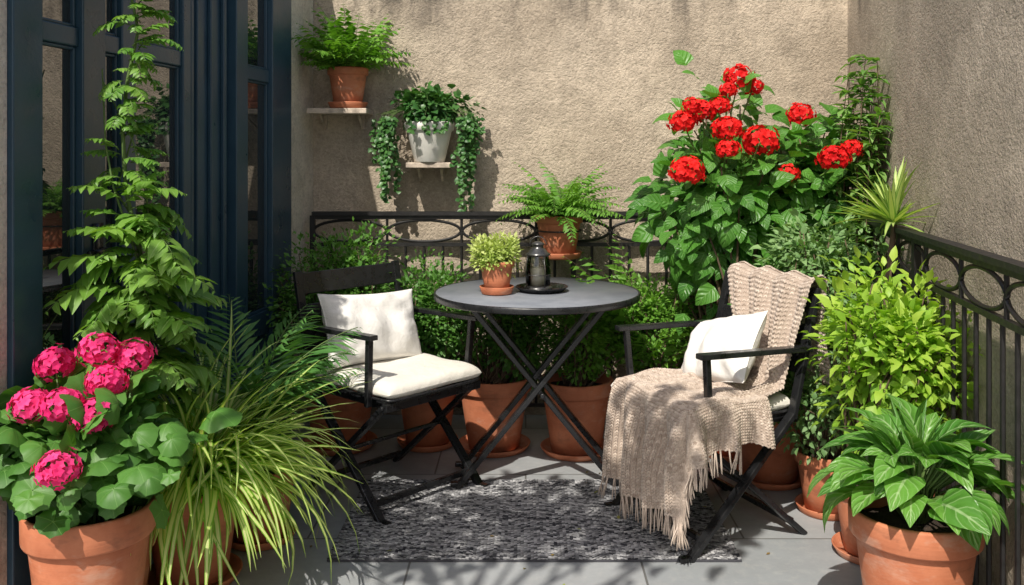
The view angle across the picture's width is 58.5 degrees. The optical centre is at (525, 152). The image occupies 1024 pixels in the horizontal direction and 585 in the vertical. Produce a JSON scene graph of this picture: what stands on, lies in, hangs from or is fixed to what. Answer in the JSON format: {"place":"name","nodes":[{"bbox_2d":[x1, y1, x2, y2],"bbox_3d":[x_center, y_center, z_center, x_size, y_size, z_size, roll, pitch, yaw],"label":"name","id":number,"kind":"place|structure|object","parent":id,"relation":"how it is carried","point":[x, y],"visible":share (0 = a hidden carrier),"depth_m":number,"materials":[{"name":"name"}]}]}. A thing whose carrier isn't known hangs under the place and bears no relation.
{"place":"outdoors","nodes":[
{"label":"outdoors","id":0,"kind":"place"},
{"bbox_2d":[151,415,861,584],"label":"tiled floor","id":1,"kind":"structure","parent":0,"point":[794,556],"depth_m":2.98,"materials":[{"name":"tile"}]},
{"bbox_2d":[0,332,242,584],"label":"geranium plant","id":2,"kind":"object","parent":1,"relation":"on","point":[96,456],"visible":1,"depth_m":2.24,"materials":[{"name":"green plant"}]},
{"bbox_2d":[43,0,228,584],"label":"climbing vine","id":3,"kind":"object","parent":1,"relation":"on","point":[163,271],"visible":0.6,"depth_m":2.55,"materials":[{"name":"plant"}]},
{"bbox_2d":[7,0,290,584],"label":"frame","id":4,"kind":"object","parent":1,"relation":"on","point":[215,72],"visible":0.42,"depth_m":3.25,"materials":[{"name":"blue paint"}]},
{"bbox_2d":[86,223,111,282],"bbox_3d":[-1.251,0.300,2.667,0.046,0.180,0.120,0,0,7],"label":"handle","id":5,"kind":"object","parent":4,"relation":"attached to","point":[98,248],"visible":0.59,"depth_m":2.69,"materials":[{"name":"black metal"}]},
{"bbox_2d":[43,0,263,383],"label":"glass","id":6,"kind":"object","parent":4,"relation":"attached to","point":[56,147],"visible":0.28,"depth_m":3.00,"materials":[{"name":"grey"}]},
{"bbox_2d":[0,0,312,584],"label":"stucco wall","id":7,"kind":"structure","parent":1,"relation":"on","point":[301,147],"depth_m":4.31,"materials":[{"name":"paint"}]},
{"bbox_2d":[130,303,371,584],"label":"spider plant","id":8,"kind":"object","parent":1,"relation":"on","point":[206,503],"visible":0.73,"depth_m":2.63,"materials":[{"name":"green plant"}]},
{"bbox_2d":[158,295,362,551],"bbox_3d":[-0.975,0.907,3.131,0.875,0.802,0.760,0,0,0],"label":"palm plant","id":9,"kind":"object","parent":1,"relation":"on","point":[216,343],"visible":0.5,"depth_m":3.09,"materials":[{"name":"plant"}]},
{"bbox_2d":[260,217,401,455],"bbox_3d":[-0.860,0.796,4.094,0.667,1.025,0.559,0,0,0],"label":"potted shrub","id":10,"kind":"object","parent":1,"relation":"on","point":[358,412],"visible":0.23,"depth_m":3.99,"materials":[{"name":"green plant"}]},
{"bbox_2d":[379,246,480,452],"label":"potted shrub","id":11,"kind":"object","parent":1,"relation":"on","point":[432,330],"visible":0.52,"depth_m":4.02,"materials":[{"name":"green plant"}]},
{"bbox_2d":[440,311,563,457],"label":"potted shrub","id":12,"kind":"object","parent":1,"relation":"on","point":[502,380],"visible":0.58,"depth_m":3.98,"materials":[{"name":"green plant"}]},
{"bbox_2d":[310,211,704,406],"bbox_3d":[0.230,0.797,4.420,2.544,1.023,0.045,0,0,0],"label":"iron railing","id":13,"kind":"object","parent":1,"relation":"on","point":[413,216],"visible":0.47,"depth_m":4.41,"materials":[{"name":"black metal"}]},
{"bbox_2d":[496,161,625,259],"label":"hanging fern","id":14,"kind":"object","parent":13,"relation":"on","point":[560,214],"visible":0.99,"depth_m":4.20,"materials":[{"name":"green plant"}]},
{"bbox_2d":[327,479,741,561],"bbox_3d":[0.028,1.302,3.274,1.330,0.013,0.719,0,0,0],"label":"rug","id":15,"kind":"object","parent":1,"relation":"on","point":[529,520],"visible":0.81,"depth_m":3.16,"materials":[{"name":"fabric"}]},
{"bbox_2d":[293,260,488,524],"bbox_3d":[-0.523,0.890,3.561,0.563,0.852,0.562,0,0,42],"label":"folding chair","id":16,"kind":"object","parent":15,"relation":"on","point":[418,378],"visible":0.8,"depth_m":3.48,"materials":[{"name":"black metal"}]},
{"bbox_2d":[317,289,421,369],"bbox_3d":[-0.606,0.690,3.609,0.172,0.299,0.472,0,0,43],"label":"throw pillow","id":17,"kind":"object","parent":16,"relation":"on","point":[388,319],"visible":0.81,"depth_m":3.56,"materials":[{"name":"white fabric"}]},
{"bbox_2d":[434,277,639,488],"bbox_3d":[0.045,0.932,3.700,0.832,0.743,0.832,0,0,0],"label":"bistro table","id":18,"kind":"object","parent":1,"relation":"on","point":[598,298],"visible":0.76,"depth_m":3.55,"materials":[{"name":"metal"}]},
{"bbox_2d":[465,230,523,294],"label":"potted succulent","id":19,"kind":"object","parent":18,"relation":"on","point":[495,263],"visible":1,"depth_m":3.58,"materials":[{"name":"green plant"}]},
{"bbox_2d":[515,282,567,293],"bbox_3d":[0.065,0.550,3.700,0.214,0.019,0.214,0,0,0],"label":"serving tray","id":20,"kind":"object","parent":18,"relation":"on","point":[558,287],"visible":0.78,"depth_m":3.64,"materials":[{"name":"black metal"}]},
{"bbox_2d":[523,236,552,289],"bbox_3d":[0.050,0.447,3.710,0.120,0.214,0.120,0,0,0],"label":"lantern","id":21,"kind":"object","parent":20,"relation":"on","point":[538,277],"visible":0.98,"depth_m":3.69,"materials":[{"name":"metal"}]},
{"bbox_2d":[310,471,769,584],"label":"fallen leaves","id":22,"kind":"object","parent":1,"relation":"on","point":[618,516],"visible":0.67,"depth_m":3.14,"materials":[{"name":"green plant"}]},
{"bbox_2d":[313,0,847,414],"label":"stucco wall","id":23,"kind":"structure","parent":1,"relation":"on","point":[564,92],"depth_m":4.56,"materials":[{"name":"beige paint"}]},
{"bbox_2d":[307,108,372,128],"bbox_3d":[-0.902,-0.163,4.459,0.285,0.096,0.198,0,0,0],"label":"wall shelf","id":24,"kind":"object","parent":23,"relation":"attached to","point":[358,112],"depth_m":4.36,"materials":[{"name":"brown wood"}]},
{"bbox_2d":[291,3,417,107],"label":"potted fern","id":25,"kind":"object","parent":24,"relation":"on","point":[347,60],"visible":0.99,"depth_m":4.36,"materials":[{"name":"green plant"}]},
{"bbox_2d":[406,162,452,181],"bbox_3d":[-0.468,0.097,4.469,0.215,0.096,0.178,0,0,0],"label":"wall shelf","id":26,"kind":"object","parent":23,"relation":"attached to","point":[420,166],"depth_m":4.38,"materials":[{"name":"brown wood"}]},
{"bbox_2d":[368,81,487,211],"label":"trailing ivy","id":27,"kind":"object","parent":26,"relation":"on","point":[430,115],"visible":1,"depth_m":4.37,"materials":[{"name":"green plant"}]},
{"bbox_2d":[521,279,647,461],"bbox_3d":[0.246,0.930,4.071,0.508,0.758,0.564,0,0,45],"label":"potted shrub","id":28,"kind":"object","parent":1,"relation":"on","point":[580,384],"visible":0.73,"depth_m":3.93,"materials":[{"name":"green plant"}]},
{"bbox_2d":[562,234,718,376],"bbox_3d":[0.542,0.848,4.115,1.037,0.921,0.832,0,0,0],"label":"potted shrub","id":29,"kind":"object","parent":1,"relation":"on","point":[666,347],"visible":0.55,"depth_m":4.05,"materials":[{"name":"green plant"}]},
{"bbox_2d":[604,270,820,563],"bbox_3d":[0.649,0.890,3.253,0.563,0.852,0.562,0,0,-24],"label":"folding chair","id":30,"kind":"object","parent":1,"relation":"on","point":[785,415],"visible":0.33,"depth_m":3.09,"materials":[{"name":"black metal"}]},
{"bbox_2d":[598,261,832,550],"bbox_3d":[0.694,0.833,3.185,0.749,0.835,0.546,0,0,-27],"label":"throw blanket","id":31,"kind":"object","parent":30,"relation":"on","point":[668,432],"visible":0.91,"depth_m":3.09,"materials":[{"name":"fabric"}]},
{"bbox_2d":[681,310,767,382],"bbox_3d":[0.696,0.710,3.274,0.196,0.331,0.464,0,0,-22],"label":"throw pillow","id":32,"kind":"object","parent":30,"relation":"on","point":[737,332],"visible":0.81,"depth_m":3.16,"materials":[{"name":"white fabric"}]},
{"bbox_2d":[624,50,818,462],"bbox_3d":[0.864,0.432,4.040,0.877,1.754,0.789,0,0,-23],"label":"red hydrangea bush","id":33,"kind":"object","parent":1,"relation":"on","point":[719,176],"visible":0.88,"depth_m":3.82,"materials":[{"name":"green plant"}]},
{"bbox_2d":[736,349,832,490],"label":"potted shrub","id":34,"kind":"object","parent":1,"relation":"on","point":[779,470],"visible":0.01,"depth_m":3.56,"materials":[{"name":"orange ceramic"}]},
{"bbox_2d":[743,102,882,268],"bbox_3d":[1.249,0.542,3.996,0.770,1.534,0.734,0,0,0],"label":"red hydrangea bush","id":35,"kind":"object","parent":1,"relation":"on","point":[821,158],"visible":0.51,"depth_m":3.87,"materials":[{"name":"green plant"}]},
{"bbox_2d":[774,349,859,520],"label":"potted shrub","id":36,"kind":"object","parent":1,"relation":"on","point":[811,458],"visible":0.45,"depth_m":3.25,"materials":[{"name":"green plant"}]},
{"bbox_2d":[749,204,910,391],"bbox_3d":[1.196,0.754,3.570,0.635,1.109,0.558,0,0,0],"label":"potted shrub","id":37,"kind":"object","parent":1,"relation":"on","point":[811,263],"visible":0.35,"depth_m":3.53,"materials":[{"name":"green plant"}]},
{"bbox_2d":[818,54,893,283],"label":"climbing shrub","id":38,"kind":"object","parent":1,"relation":"on","point":[867,164],"visible":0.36,"depth_m":3.78,"materials":[{"name":"green plant"}]},
{"bbox_2d":[826,158,938,305],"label":"yucca plant","id":39,"kind":"object","parent":1,"relation":"on","point":[892,214],"visible":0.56,"depth_m":3.29,"materials":[{"name":"green plant"}]},
{"bbox_2d":[795,245,985,564],"bbox_3d":[1.194,0.799,2.851,0.631,1.018,0.568,0,0,0],"label":"potted shrub","id":40,"kind":"object","parent":1,"relation":"on","point":[895,350],"visible":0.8,"depth_m":2.81,"materials":[{"name":"green plant"}]},
{"bbox_2d":[807,390,1023,584],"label":"hosta plant","id":41,"kind":"object","parent":1,"relation":"on","point":[912,527],"visible":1,"depth_m":2.32,"materials":[{"name":"green plant"}]},
{"bbox_2d":[843,219,1023,584],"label":"iron railing","id":42,"kind":"object","parent":1,"relation":"on","point":[991,263],"visible":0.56,"depth_m":2.45,"materials":[{"name":"black metal"}]},
{"bbox_2d":[848,0,1023,584],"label":"stucco wall","id":43,"kind":"structure","parent":1,"relation":"on","point":[952,71],"depth_m":2.83,"materials":[{"name":"beige paint"}]}
]}

